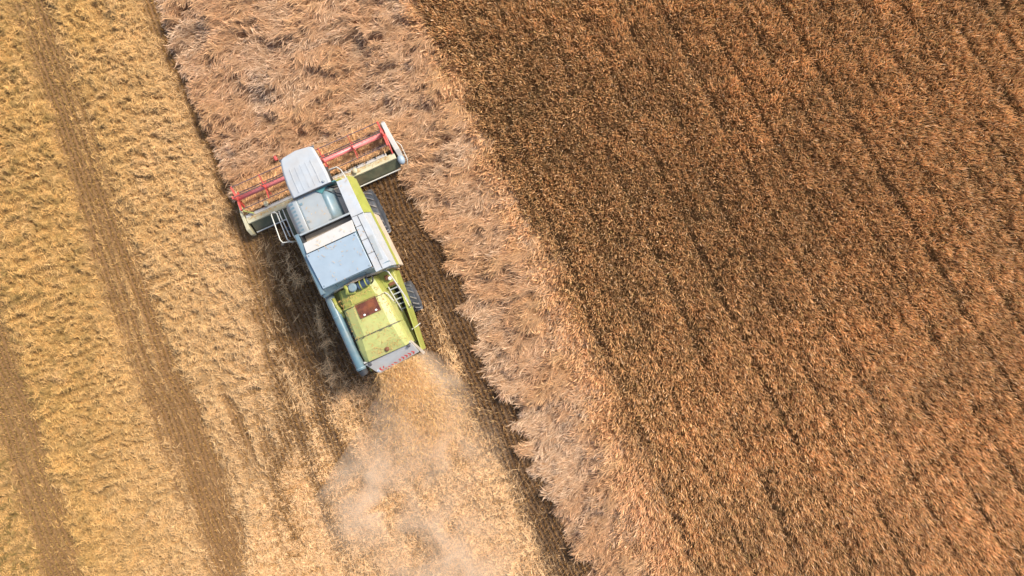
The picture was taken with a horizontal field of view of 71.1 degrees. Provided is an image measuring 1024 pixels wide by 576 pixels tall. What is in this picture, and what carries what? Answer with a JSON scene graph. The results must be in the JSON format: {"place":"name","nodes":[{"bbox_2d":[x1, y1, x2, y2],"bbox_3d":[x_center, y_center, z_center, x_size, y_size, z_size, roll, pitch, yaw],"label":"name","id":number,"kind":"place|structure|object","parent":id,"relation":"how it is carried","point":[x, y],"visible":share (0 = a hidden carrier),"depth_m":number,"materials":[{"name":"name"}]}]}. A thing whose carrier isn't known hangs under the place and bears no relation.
{"place":"outdoors","nodes":[
{"label":"outdoors","id":0,"kind":"place"},
{"bbox_2d":[329,354,517,491],"bbox_3d":[-2.975,5.208,26.687,8.059,2.566,5.930,0,90,0],"label":"flying straw","id":1,"kind":"object","parent":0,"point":[401,372],"visible":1,"depth_m":26.54,"materials":[{"name":"beige plant"}]},
{"bbox_2d":[0,0,1023,575],"bbox_3d":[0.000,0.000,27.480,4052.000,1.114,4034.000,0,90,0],"label":"ground","id":2,"kind":"structure","parent":0,"point":[464,354],"depth_m":27.99,"materials":[{"name":"soil"}]},
{"bbox_2d":[0,412,45,575],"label":"straw swath","id":3,"kind":"object","parent":2,"relation":"on","point":[22,562],"visible":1,"depth_m":27.86,"materials":[{"name":"beige plant"}]},
{"bbox_2d":[0,0,237,575],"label":"straw swath","id":4,"kind":"object","parent":2,"relation":"on","point":[92,394],"visible":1,"depth_m":27.80,"materials":[{"name":"beige plant"}]},
{"bbox_2d":[21,0,340,575],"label":"straw swath","id":5,"kind":"object","parent":2,"relation":"on","point":[214,415],"visible":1,"depth_m":27.83,"materials":[{"name":"beige plant"}]},
{"bbox_2d":[0,0,593,575],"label":"stubble","id":6,"kind":"object","parent":2,"relation":"on","point":[260,364],"visible":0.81,"depth_m":27.93,"materials":[{"name":"beige plant"}]},
{"bbox_2d":[154,0,475,211],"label":"lodged wheat","id":7,"kind":"object","parent":2,"relation":"on","point":[287,18],"visible":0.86,"depth_m":27.55,"materials":[{"name":"beige plant"}]},
{"bbox_2d":[230,121,425,376],"bbox_3d":[-6.022,-1.260,26.150,6.704,3.700,9.011,-24,90,0],"label":"combine harvester","id":8,"kind":"object","parent":2,"relation":"on","point":[308,178],"visible":0.95,"depth_m":25.02,"materials":[{"name":"green metal"}]},
{"bbox_2d":[234,118,392,214],"bbox_3d":[-7.628,-4.625,27.345,6.494,0.926,1.606,-24,90,0],"label":"harvester header","id":9,"kind":"object","parent":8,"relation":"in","point":[275,189],"visible":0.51,"depth_m":27.43},
{"bbox_2d":[248,153,407,357],"bbox_3d":[-5.952,-0.820,25.806,5.958,2.903,6.940,-24,90,0],"label":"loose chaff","id":10,"kind":"object","parent":8,"relation":"on","point":[357,268],"visible":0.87,"depth_m":25.07,"materials":[{"name":"beige plant"}]},
{"bbox_2d":[235,347,547,575],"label":"chaff cover","id":11,"kind":"object","parent":2,"relation":"on","point":[433,494],"visible":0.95,"depth_m":27.91,"materials":[{"name":"beige plant"}]},
{"bbox_2d":[253,224,586,575],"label":"loose straw","id":12,"kind":"object","parent":2,"relation":"on","point":[331,355],"visible":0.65,"depth_m":27.90,"materials":[{"name":"brown plant"}]},
{"bbox_2d":[238,105,706,575],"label":"lodged wheat","id":13,"kind":"object","parent":2,"relation":"on","point":[502,315],"visible":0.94,"depth_m":27.67,"materials":[{"name":"beige plant"}]},
{"bbox_2d":[399,0,1023,575],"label":"standing wheat","id":14,"kind":"object","parent":2,"relation":"on","point":[991,552],"visible":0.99,"depth_m":27.60,"materials":[{"name":"brown plant"}]}
]}

